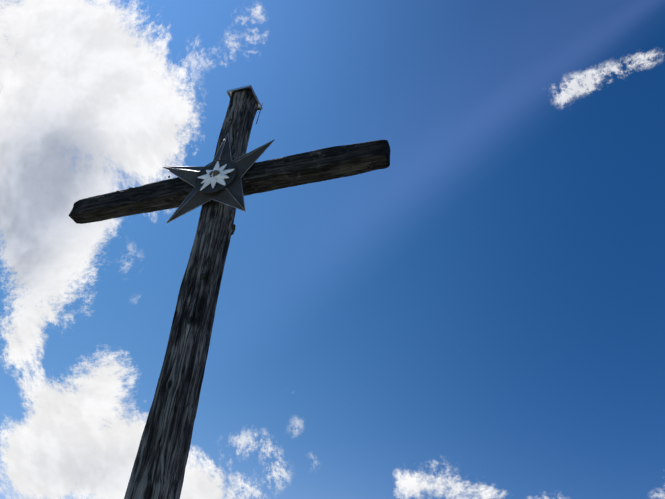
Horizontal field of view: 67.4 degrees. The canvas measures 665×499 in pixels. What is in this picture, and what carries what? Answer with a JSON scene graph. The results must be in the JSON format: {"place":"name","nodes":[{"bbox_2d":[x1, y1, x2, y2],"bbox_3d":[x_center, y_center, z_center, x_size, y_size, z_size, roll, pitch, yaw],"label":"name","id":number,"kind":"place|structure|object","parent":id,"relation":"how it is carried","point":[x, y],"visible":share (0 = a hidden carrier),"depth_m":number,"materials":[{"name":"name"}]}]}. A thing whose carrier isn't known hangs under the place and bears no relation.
{"place":"outdoors","nodes":[
{"label":"outdoors","id":0,"kind":"place"},
{"bbox_2d":[0,0,664,498],"label":"sky","id":1,"kind":"structure","parent":0,"point":[479,313],"materials":[{"name":"blue"}]},
{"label":"base rocks","id":2,"kind":"object","parent":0,"visible":0},
{"bbox_2d":[124,89,257,498],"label":"cross post","id":3,"kind":"object","parent":2,"relation":"on","point":[159,467],"visible":0.85,"depth_m":3.40,"materials":[{"name":"brown wood"}]},
{"bbox_2d":[73,176,282,278],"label":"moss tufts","id":4,"kind":"object","parent":3,"relation":"attached to","point":[233,226],"visible":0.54,"depth_m":4.16,"materials":[{"name":"green plant"}]},
{"bbox_2d":[163,133,274,223],"bbox_3d":[-1.042,-0.662,4.264,1.104,1.006,0.055,-8,-37,15],"label":"star","id":5,"kind":"object","parent":3,"relation":"attached to","point":[231,194],"visible":0.75,"depth_m":4.16,"materials":[{"name":"grey metal"}]},
{"bbox_2d":[195,159,236,193],"bbox_3d":[-0.977,-0.615,4.168,0.385,0.385,0.011,-8,-37,15],"label":"round disc","id":6,"kind":"object","parent":5,"relation":"attached to","point":[208,189],"visible":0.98,"depth_m":4.16,"materials":[{"name":"grey metal"}]},
{"bbox_2d":[196,160,235,190],"bbox_3d":[-0.981,-0.639,4.162,0.372,0.333,0.046,-8,-37,15],"label":"edelweiss flower","id":7,"kind":"object","parent":5,"relation":"attached to","point":[217,173],"visible":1,"depth_m":4.13,"materials":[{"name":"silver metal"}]},
{"bbox_2d":[69,140,390,223],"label":"cross beam","id":8,"kind":"structure","parent":3,"relation":"attached to","point":[325,164],"depth_m":4.14,"materials":[{"name":"brown wood"}]},
{"bbox_2d":[227,85,262,110],"bbox_3d":[-0.891,-1.518,5.070,0.262,0.025,0.294,-8,-37,15],"label":"post cap","id":9,"kind":"object","parent":3,"relation":"on","point":[231,91],"visible":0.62,"depth_m":4.99,"materials":[{"name":"metal"}]}
]}

